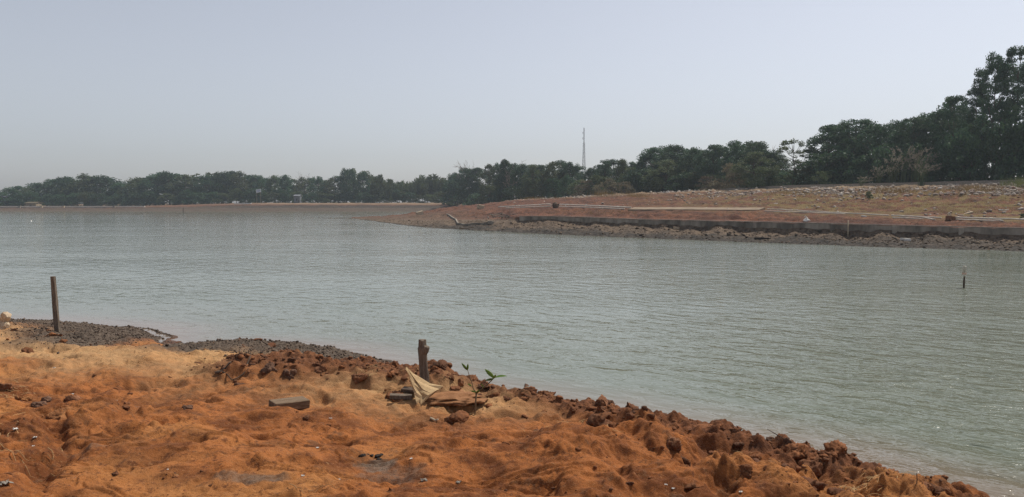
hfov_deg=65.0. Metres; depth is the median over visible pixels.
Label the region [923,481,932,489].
soil clod
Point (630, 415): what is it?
soil clod
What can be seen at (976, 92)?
tall tree
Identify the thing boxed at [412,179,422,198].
palm
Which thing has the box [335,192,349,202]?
bush
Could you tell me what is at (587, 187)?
bush
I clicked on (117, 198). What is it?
bush
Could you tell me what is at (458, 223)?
driftwood branch
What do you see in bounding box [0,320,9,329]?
limestone rock
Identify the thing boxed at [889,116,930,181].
broadleaf tree
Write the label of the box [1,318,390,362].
gravel
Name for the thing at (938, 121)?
broadleaf tree
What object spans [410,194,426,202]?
bush
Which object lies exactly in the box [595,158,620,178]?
broadleaf tree
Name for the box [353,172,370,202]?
broadleaf tree
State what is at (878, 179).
reed clump
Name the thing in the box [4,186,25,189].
broadleaf tree
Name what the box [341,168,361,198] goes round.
broadleaf tree
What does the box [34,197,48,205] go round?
bush
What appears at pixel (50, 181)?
broadleaf tree
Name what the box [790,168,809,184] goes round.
bush
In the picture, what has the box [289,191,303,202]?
bush
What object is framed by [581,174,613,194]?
bush
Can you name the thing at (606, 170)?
broadleaf tree
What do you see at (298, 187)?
broadleaf tree
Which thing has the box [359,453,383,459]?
charcoal heap
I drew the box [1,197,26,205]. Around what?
bush
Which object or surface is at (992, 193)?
rubble
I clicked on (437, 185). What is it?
palm
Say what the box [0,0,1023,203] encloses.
sky
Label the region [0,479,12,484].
litter scrap
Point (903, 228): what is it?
retaining wall
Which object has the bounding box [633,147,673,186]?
broadleaf tree
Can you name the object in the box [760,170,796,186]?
bush
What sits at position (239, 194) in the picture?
bush
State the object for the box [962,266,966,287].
marker stake
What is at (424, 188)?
palm
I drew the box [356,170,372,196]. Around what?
broadleaf tree
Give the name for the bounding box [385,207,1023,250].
mud clods
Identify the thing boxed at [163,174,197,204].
broadleaf tree
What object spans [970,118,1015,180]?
bush
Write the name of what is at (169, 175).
broadleaf tree
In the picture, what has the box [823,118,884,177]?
broadleaf tree
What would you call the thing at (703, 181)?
bush
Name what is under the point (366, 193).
bush
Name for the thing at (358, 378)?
soil clod
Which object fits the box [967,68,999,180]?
tall tree
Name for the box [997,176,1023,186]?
green weeds
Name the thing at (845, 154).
bush
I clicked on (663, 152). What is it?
broadleaf tree
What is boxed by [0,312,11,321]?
limestone rock
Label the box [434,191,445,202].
bush
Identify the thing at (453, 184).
bush
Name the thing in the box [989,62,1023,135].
tall tree
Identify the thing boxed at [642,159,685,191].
broadleaf tree
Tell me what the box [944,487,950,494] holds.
soil clod
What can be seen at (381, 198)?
bush
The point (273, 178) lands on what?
broadleaf tree
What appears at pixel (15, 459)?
dead grass stalk
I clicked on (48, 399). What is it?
soil clod
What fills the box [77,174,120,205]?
broadleaf tree
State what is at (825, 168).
bush
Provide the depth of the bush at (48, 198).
284.04 m
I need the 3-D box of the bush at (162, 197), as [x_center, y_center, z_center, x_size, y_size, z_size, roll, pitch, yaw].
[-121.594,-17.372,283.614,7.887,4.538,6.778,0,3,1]
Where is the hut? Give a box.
[24,202,42,205]
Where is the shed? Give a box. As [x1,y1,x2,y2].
[293,195,301,202]
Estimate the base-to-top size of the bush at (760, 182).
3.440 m
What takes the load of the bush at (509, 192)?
on the embankment
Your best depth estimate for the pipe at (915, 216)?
58.07 m
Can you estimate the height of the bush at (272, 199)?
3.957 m
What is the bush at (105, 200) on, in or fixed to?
on the bank at (358, 206)
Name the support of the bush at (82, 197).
on the bank at (358, 206)
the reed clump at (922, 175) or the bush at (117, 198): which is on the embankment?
the reed clump at (922, 175)
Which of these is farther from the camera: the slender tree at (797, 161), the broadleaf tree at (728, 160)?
the broadleaf tree at (728, 160)
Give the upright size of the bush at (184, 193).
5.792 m
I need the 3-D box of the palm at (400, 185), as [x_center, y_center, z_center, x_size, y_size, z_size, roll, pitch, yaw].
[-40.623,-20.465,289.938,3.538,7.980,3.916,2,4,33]
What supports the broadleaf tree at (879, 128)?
on the embankment
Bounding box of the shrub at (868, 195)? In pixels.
[864,191,872,198]
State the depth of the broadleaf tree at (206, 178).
288.90 m
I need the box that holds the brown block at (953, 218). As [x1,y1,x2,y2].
[945,216,955,220]
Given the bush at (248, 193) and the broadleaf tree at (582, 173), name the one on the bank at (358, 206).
the bush at (248, 193)
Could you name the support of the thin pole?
on the embankment
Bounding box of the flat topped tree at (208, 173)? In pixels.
[187,172,226,203]
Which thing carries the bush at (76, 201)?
on the bank at (358, 206)
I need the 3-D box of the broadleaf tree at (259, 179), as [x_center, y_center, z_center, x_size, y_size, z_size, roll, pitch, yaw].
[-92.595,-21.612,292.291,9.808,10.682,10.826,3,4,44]
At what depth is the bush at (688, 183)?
136.88 m
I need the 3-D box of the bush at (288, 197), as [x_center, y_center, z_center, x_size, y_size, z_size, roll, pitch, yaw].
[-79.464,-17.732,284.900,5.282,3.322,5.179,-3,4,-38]
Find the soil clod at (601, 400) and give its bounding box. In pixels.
[593,394,608,406]
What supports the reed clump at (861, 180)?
on the embankment
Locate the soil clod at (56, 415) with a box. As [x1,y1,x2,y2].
[45,406,74,420]
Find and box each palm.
[371,174,383,198]
[383,178,394,202]
[392,183,399,196]
[394,181,403,190]
[402,183,408,197]
[407,181,416,196]
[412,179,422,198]
[416,174,426,200]
[420,182,428,200]
[424,175,437,197]
[431,178,442,196]
[440,177,446,196]
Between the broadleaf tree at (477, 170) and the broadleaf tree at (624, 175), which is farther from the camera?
the broadleaf tree at (477, 170)
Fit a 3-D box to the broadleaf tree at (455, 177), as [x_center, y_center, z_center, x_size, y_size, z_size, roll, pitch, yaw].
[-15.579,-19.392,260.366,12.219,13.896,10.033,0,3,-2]
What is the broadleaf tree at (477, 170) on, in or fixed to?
on the embankment
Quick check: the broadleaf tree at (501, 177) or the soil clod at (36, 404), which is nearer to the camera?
the soil clod at (36, 404)
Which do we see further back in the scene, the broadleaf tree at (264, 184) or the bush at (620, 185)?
the broadleaf tree at (264, 184)
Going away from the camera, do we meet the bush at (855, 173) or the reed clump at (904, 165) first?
the reed clump at (904, 165)
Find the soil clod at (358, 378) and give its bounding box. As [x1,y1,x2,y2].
[351,373,367,384]
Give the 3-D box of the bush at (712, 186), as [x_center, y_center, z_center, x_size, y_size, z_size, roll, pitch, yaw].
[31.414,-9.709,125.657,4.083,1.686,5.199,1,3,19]
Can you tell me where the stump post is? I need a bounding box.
[418,339,429,382]
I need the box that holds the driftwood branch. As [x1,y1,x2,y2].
[446,214,486,225]
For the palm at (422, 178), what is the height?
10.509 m
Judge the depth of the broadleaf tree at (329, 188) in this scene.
285.71 m
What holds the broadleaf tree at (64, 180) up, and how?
on the bank at (358, 206)
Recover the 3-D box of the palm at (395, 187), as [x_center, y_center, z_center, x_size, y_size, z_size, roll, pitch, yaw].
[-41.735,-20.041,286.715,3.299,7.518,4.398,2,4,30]
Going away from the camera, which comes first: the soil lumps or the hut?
the soil lumps
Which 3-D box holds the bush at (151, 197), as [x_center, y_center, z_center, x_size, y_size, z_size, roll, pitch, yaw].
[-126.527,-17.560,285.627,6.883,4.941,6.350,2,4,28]
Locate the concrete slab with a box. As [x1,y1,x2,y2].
[628,207,764,210]
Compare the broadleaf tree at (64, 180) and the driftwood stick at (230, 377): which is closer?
the driftwood stick at (230, 377)
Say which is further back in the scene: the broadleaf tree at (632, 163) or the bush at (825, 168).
the broadleaf tree at (632, 163)
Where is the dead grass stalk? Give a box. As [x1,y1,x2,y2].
[0,443,34,477]
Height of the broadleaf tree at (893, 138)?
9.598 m
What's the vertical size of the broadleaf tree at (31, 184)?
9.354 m
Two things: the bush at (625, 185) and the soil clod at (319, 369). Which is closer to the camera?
the soil clod at (319, 369)
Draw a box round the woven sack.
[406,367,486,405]
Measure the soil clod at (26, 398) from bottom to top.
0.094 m
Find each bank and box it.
[0,202,469,210]
[0,319,989,496]
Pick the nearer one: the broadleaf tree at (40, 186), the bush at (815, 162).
the bush at (815, 162)
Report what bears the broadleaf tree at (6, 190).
on the bank at (358, 206)
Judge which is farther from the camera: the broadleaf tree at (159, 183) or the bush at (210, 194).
the broadleaf tree at (159, 183)
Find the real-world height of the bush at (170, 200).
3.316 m
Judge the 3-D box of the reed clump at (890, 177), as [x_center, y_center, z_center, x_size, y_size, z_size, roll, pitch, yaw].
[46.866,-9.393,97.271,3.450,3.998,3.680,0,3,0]
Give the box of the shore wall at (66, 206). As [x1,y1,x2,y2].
[0,206,144,207]
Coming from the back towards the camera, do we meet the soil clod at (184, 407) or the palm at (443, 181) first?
the palm at (443, 181)
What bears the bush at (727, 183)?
on the embankment
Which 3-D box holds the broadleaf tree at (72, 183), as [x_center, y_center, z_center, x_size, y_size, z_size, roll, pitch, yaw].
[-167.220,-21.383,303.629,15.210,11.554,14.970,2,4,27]
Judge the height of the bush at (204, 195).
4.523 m
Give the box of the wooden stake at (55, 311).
[50,276,60,332]
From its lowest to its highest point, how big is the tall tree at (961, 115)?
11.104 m
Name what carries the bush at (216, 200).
on the bank at (358, 206)
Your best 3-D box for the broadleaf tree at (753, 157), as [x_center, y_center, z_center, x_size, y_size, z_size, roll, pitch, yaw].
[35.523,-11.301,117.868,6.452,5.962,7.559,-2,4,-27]
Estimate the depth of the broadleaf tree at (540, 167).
189.03 m
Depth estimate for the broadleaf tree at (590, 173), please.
174.80 m
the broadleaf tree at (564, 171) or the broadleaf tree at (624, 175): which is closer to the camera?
the broadleaf tree at (624, 175)
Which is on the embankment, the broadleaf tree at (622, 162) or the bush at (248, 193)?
the broadleaf tree at (622, 162)
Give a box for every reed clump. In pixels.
[857,176,872,185]
[870,165,893,182]
[883,155,911,182]
[890,145,934,182]
[905,151,940,181]
[913,163,941,184]
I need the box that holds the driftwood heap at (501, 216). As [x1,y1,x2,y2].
[487,213,516,218]
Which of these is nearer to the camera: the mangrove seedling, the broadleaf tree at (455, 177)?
the mangrove seedling
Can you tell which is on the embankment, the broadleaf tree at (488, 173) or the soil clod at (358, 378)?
the broadleaf tree at (488, 173)
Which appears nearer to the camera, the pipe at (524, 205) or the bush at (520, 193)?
the pipe at (524, 205)
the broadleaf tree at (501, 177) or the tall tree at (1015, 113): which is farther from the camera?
the broadleaf tree at (501, 177)
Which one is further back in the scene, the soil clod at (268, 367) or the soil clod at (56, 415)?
the soil clod at (268, 367)
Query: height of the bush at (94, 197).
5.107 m
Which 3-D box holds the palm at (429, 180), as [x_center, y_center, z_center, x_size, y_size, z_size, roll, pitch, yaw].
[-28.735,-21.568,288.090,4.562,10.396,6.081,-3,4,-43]
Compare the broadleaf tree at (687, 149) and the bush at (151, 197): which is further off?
the bush at (151, 197)
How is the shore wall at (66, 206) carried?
on the bank at (358, 206)
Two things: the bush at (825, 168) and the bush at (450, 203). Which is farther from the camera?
the bush at (450, 203)
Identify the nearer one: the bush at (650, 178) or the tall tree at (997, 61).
the tall tree at (997, 61)
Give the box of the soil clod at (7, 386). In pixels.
[0,383,14,391]
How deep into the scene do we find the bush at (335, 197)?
284.01 m
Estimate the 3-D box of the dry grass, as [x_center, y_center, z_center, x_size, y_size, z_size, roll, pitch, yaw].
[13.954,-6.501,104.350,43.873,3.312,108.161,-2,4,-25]
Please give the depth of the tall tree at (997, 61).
91.80 m
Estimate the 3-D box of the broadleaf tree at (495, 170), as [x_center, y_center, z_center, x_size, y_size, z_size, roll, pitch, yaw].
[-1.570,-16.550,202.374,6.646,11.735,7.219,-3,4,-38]
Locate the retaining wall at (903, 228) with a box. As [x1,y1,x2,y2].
[519,216,1023,234]
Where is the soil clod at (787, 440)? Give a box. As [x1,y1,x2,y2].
[783,437,791,444]
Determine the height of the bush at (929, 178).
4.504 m
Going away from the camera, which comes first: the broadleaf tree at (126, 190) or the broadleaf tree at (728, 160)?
the broadleaf tree at (728, 160)
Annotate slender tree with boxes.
[777,138,807,184]
[792,145,817,171]
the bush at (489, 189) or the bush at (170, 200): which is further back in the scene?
the bush at (170, 200)
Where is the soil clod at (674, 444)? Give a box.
[666,436,681,450]
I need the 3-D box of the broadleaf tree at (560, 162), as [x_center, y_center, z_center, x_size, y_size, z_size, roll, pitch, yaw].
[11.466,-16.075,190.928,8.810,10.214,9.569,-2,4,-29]
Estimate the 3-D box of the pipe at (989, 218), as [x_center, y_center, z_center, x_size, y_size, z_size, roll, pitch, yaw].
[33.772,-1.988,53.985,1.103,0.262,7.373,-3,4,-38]
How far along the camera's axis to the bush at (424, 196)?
279.72 m
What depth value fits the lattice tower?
617.59 m
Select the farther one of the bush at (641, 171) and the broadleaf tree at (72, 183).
the broadleaf tree at (72, 183)
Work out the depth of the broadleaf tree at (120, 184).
292.00 m
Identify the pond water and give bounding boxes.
[0,211,1023,496]
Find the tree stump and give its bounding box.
[552,202,558,207]
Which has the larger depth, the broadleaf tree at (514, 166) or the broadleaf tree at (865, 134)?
the broadleaf tree at (514, 166)
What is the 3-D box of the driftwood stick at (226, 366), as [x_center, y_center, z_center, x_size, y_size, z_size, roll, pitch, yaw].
[-3.345,1.418,9.751,0.168,0.154,0.490,3,4,40]
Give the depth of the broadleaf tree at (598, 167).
182.57 m
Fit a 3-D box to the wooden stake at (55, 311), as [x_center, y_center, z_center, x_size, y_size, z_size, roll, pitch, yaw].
[-7.571,1.050,13.343,0.136,1.180,0.068,0,3,0]
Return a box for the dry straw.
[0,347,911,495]
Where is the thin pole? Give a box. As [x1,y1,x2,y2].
[847,220,848,236]
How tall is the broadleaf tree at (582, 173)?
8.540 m
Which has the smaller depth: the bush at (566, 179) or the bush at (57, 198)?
the bush at (566, 179)
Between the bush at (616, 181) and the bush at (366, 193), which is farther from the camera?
the bush at (366, 193)
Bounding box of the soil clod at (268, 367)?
[259,362,277,373]
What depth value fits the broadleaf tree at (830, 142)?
125.27 m
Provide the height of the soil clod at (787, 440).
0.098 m
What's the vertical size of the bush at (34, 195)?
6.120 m
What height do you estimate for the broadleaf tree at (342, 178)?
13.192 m
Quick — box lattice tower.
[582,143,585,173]
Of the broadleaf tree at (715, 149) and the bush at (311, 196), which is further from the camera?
the bush at (311, 196)
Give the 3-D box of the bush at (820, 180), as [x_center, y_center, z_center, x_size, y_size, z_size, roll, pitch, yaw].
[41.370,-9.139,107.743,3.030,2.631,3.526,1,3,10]
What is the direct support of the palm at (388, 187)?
on the bank at (358, 206)
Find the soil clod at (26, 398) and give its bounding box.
[15,396,32,401]
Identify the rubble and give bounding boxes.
[513,182,1023,218]
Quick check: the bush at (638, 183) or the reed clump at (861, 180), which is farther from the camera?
the bush at (638, 183)
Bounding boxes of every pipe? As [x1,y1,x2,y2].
[498,204,550,207]
[508,206,550,207]
[559,204,630,207]
[559,206,624,208]
[765,210,844,213]
[767,208,888,215]
[891,215,941,217]
[956,216,1023,219]
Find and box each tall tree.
[933,95,973,174]
[949,108,988,177]
[955,88,991,166]
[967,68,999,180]
[972,51,1012,170]
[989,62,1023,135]
[995,45,1023,176]
[1008,62,1023,171]
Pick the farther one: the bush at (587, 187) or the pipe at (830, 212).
the bush at (587, 187)
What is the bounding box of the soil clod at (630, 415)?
[626,412,635,419]
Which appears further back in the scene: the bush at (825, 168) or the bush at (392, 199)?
the bush at (392, 199)
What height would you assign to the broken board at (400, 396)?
0.059 m
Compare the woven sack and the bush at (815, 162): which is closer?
the woven sack
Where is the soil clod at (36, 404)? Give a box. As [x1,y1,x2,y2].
[31,401,46,407]
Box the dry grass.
[523,183,1023,214]
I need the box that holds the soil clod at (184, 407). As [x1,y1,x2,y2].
[182,405,193,409]
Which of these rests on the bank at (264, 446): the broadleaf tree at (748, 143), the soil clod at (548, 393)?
the soil clod at (548, 393)
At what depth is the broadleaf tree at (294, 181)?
300.41 m
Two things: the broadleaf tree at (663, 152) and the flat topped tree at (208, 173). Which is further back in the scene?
the flat topped tree at (208, 173)
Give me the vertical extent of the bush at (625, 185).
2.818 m
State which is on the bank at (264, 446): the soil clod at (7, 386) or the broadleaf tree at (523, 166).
the soil clod at (7, 386)
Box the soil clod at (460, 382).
[458,378,463,386]
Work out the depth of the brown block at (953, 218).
54.11 m
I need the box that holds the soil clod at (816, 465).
[798,454,822,478]
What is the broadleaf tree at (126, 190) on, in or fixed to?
on the bank at (358, 206)
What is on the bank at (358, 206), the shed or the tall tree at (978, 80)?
the shed
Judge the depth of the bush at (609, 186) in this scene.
154.89 m
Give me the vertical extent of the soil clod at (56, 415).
0.131 m
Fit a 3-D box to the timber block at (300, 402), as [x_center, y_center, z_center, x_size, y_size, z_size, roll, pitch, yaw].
[-2.242,1.565,8.094,0.369,0.093,0.173,1,3,-41]
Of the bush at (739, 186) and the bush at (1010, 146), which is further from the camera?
the bush at (739, 186)
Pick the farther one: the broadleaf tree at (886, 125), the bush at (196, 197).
the bush at (196, 197)
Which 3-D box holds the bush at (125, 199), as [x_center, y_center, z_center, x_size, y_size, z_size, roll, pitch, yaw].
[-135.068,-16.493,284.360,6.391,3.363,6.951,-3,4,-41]
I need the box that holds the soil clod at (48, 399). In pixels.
[40,396,51,401]
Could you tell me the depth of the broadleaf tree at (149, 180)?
288.90 m
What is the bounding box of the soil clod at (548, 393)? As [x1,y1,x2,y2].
[542,390,555,396]
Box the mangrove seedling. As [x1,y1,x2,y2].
[462,363,505,414]
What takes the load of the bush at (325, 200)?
on the bank at (358, 206)
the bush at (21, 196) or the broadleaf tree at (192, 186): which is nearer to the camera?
the bush at (21, 196)
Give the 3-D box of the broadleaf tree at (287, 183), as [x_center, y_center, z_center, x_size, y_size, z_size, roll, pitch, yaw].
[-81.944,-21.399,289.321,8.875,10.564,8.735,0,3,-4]
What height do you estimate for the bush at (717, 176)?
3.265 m
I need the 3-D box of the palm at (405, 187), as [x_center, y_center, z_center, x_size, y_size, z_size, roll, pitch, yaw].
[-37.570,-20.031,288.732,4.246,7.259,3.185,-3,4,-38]
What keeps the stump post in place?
on the bank at (264, 446)
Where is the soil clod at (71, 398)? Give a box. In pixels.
[64,395,80,402]
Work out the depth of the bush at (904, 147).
99.92 m
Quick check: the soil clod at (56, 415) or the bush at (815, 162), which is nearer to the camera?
the soil clod at (56, 415)
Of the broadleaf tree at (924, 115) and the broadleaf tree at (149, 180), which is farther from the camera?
the broadleaf tree at (149, 180)
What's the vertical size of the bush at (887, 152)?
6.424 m
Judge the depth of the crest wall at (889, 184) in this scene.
97.38 m
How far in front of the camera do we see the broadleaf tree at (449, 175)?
260.72 m
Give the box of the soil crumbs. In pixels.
[1,338,985,496]
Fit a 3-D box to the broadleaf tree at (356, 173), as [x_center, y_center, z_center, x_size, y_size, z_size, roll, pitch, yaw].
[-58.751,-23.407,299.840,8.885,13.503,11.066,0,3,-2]
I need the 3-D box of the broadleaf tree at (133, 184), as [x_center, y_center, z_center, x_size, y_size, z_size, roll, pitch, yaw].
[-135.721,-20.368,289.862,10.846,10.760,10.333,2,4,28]
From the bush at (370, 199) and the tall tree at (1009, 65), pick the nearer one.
the tall tree at (1009, 65)
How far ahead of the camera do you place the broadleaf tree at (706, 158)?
153.78 m
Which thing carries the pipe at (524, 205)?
on the embankment
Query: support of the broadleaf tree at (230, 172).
on the bank at (358, 206)
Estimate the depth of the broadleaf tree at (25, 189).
293.10 m
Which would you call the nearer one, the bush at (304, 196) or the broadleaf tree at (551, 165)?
the broadleaf tree at (551, 165)
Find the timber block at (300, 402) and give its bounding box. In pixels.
[269,396,309,409]
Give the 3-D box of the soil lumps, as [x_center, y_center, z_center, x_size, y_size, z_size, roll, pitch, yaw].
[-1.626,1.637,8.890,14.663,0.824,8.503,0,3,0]
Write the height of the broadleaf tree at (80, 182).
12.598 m
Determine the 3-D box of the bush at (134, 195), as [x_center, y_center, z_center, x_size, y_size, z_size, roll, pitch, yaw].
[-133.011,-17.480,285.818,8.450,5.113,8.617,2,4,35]
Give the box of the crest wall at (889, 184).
[681,180,1023,191]
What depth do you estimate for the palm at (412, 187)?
286.00 m
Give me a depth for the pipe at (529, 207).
94.83 m
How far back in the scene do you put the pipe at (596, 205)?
87.62 m
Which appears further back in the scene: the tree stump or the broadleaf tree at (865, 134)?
the broadleaf tree at (865, 134)
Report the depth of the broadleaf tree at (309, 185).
299.58 m
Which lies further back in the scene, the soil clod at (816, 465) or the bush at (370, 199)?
the bush at (370, 199)
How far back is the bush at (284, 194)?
283.91 m
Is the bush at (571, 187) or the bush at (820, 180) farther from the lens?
the bush at (571, 187)
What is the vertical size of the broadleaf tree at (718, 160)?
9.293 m
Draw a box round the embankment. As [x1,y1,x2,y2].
[350,183,1023,251]
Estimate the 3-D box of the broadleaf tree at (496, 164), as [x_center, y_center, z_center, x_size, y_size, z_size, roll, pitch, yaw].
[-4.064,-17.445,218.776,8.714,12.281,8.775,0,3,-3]
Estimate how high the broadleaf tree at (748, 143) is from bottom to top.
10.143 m
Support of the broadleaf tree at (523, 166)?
on the embankment
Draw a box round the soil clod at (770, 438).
[766,436,773,441]
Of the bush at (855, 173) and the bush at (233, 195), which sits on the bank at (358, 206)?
the bush at (233, 195)
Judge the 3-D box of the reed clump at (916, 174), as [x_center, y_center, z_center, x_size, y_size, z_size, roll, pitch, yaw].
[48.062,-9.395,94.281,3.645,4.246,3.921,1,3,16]
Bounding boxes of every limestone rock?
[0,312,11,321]
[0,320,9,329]
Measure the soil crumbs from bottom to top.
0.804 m
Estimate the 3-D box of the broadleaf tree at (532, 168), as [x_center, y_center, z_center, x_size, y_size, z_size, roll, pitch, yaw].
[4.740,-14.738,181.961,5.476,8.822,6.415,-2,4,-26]
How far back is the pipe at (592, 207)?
83.04 m
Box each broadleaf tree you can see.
[0,188,21,197]
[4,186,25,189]
[7,189,18,205]
[17,187,41,200]
[20,182,48,201]
[24,182,60,205]
[33,179,66,205]
[45,176,77,205]
[50,176,89,205]
[57,173,106,205]
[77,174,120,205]
[90,177,130,198]
[108,182,131,204]
[116,177,150,205]
[122,177,152,205]
[134,175,175,205]
[149,172,172,204]
[152,170,184,204]
[161,173,192,196]
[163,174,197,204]
[173,176,212,202]
[187,174,226,203]
[207,171,234,203]
[211,171,245,202]
[221,171,264,202]
[235,174,267,202]
[244,174,271,197]
[255,178,273,202]
[265,175,284,198]
[273,174,295,202]
[278,179,305,199]
[290,177,313,202]
[296,177,319,202]
[306,176,328,202]
[321,178,338,199]
[329,176,347,202]
[336,168,354,202]
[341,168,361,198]
[342,168,365,191]
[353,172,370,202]
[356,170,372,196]
[442,172,461,205]
[448,167,478,205]
[455,168,479,203]
[462,167,491,201]
[478,163,500,202]
[484,162,500,201]
[492,158,515,200]
[492,160,515,200]
[498,163,520,188]
[506,163,535,197]
[520,164,544,197]
[527,164,551,196]
[538,161,566,195]
[550,160,574,195]
[555,161,584,195]
[568,166,588,195]
[580,167,597,195]
[591,159,617,195]
[593,164,602,172]
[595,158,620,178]
[611,158,628,190]
[618,167,638,191]
[622,161,637,177]
[628,161,649,187]
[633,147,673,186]
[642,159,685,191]
[647,144,678,190]
[651,144,696,184]
[658,148,710,181]
[672,146,710,184]
[683,149,720,182]
[691,144,733,183]
[707,147,752,187]
[712,140,758,187]
[721,140,770,175]
[730,151,780,187]
[733,141,786,176]
[748,153,800,183]
[802,124,865,171]
[804,125,851,178]
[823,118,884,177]
[848,119,882,165]
[853,124,896,182]
[854,123,898,177]
[872,118,921,170]
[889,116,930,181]
[890,117,934,173]
[916,109,960,178]
[916,112,942,144]
[930,97,977,180]
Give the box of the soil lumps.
[4,328,948,496]
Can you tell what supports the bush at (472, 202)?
on the embankment
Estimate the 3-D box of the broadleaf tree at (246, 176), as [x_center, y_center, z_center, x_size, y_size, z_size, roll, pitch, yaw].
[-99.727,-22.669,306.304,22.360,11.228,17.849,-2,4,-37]
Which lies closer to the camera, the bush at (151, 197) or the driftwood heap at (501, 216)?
the driftwood heap at (501, 216)
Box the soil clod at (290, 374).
[282,369,296,379]
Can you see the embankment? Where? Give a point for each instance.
(468, 212)
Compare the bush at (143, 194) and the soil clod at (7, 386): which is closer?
the soil clod at (7, 386)
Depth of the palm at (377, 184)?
279.97 m
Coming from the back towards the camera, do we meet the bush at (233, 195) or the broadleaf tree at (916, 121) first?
the bush at (233, 195)
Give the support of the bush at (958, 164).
on the embankment
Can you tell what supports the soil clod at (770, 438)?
on the bank at (264, 446)
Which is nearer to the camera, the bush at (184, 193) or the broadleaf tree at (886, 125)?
the broadleaf tree at (886, 125)
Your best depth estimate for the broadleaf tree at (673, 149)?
151.88 m
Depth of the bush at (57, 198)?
281.45 m
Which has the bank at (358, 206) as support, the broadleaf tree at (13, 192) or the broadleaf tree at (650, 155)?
the broadleaf tree at (13, 192)
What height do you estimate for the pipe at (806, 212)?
0.263 m
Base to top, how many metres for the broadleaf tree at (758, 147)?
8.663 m
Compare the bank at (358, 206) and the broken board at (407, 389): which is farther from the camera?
the bank at (358, 206)
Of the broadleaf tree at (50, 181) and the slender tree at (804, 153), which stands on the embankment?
the slender tree at (804, 153)
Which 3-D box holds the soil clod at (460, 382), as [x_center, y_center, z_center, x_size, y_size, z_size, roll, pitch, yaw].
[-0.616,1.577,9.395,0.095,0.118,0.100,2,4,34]
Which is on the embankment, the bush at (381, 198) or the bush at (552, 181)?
the bush at (552, 181)
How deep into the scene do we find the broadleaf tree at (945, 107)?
112.29 m
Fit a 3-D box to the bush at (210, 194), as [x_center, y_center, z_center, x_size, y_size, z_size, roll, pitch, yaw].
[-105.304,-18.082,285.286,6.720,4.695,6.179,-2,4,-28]
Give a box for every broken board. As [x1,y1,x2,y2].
[389,393,411,399]
[401,386,413,392]
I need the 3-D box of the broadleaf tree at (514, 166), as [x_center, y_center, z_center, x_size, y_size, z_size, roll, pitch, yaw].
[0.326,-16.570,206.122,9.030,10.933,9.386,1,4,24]
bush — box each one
[0,192,13,205]
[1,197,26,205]
[12,193,32,205]
[20,191,40,205]
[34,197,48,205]
[42,194,59,205]
[49,193,70,205]
[61,195,80,205]
[62,193,88,205]
[73,191,99,205]
[84,193,107,205]
[95,196,116,205]
[108,193,133,205]
[121,197,139,205]
[122,192,147,205]
[137,191,163,205]
[144,193,163,204]
[156,193,179,204]
[167,196,188,204]
[175,189,194,204]
[181,191,208,203]
[196,192,212,203]
[206,191,224,203]
[211,193,233,203]
[226,188,245,202]
[234,191,255,202]
[242,188,270,202]
[253,193,269,202]
[255,192,271,202]
[269,192,281,202]
[277,191,291,202]
[281,194,293,202]
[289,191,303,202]
[302,193,308,202]
[305,192,319,202]
[315,191,326,202]
[315,193,338,202]
[327,193,345,202]
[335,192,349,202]
[351,191,372,202]
[363,195,377,202]
[370,194,386,202]
[383,190,395,202]
[389,189,405,202]
[394,191,410,202]
[400,191,418,202]
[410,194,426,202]
[415,194,438,202]
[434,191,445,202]
[438,179,466,205]
[446,197,466,204]
[462,193,486,204]
[475,184,494,203]
[487,188,507,202]
[504,186,526,199]
[516,180,541,198]
[541,177,563,197]
[557,174,579,197]
[565,179,592,195]
[569,178,595,195]
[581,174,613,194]
[592,178,620,195]
[596,178,617,194]
[613,181,635,193]
[615,178,632,193]
[621,166,655,192]
[635,176,654,192]
[640,170,680,192]
[662,172,701,190]
[680,172,706,190]
[694,174,737,189]
[696,175,719,190]
[701,181,724,189]
[711,163,748,188]
[723,168,750,187]
[746,166,785,187]
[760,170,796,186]
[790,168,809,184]
[791,152,849,183]
[796,164,832,184]
[810,148,866,183]
[810,171,833,184]
[842,155,885,183]
[861,143,913,182]
[880,142,929,182]
[897,142,943,181]
[917,153,969,181]
[929,123,985,181]
[943,145,996,180]
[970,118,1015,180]
[990,122,1023,179]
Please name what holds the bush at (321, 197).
on the bank at (358, 206)
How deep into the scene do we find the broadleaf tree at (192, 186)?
301.50 m
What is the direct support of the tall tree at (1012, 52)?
on the embankment
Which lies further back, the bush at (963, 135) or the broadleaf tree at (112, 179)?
the broadleaf tree at (112, 179)
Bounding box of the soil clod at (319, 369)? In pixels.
[314,365,328,373]
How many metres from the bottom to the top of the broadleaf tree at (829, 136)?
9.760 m
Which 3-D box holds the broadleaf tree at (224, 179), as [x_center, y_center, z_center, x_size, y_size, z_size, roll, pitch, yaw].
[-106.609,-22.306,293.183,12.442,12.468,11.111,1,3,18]
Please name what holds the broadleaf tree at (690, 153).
on the embankment
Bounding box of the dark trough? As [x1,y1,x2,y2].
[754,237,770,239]
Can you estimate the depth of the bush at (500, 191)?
196.50 m
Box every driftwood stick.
[215,356,250,373]
[217,368,248,379]
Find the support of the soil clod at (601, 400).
on the bank at (264, 446)

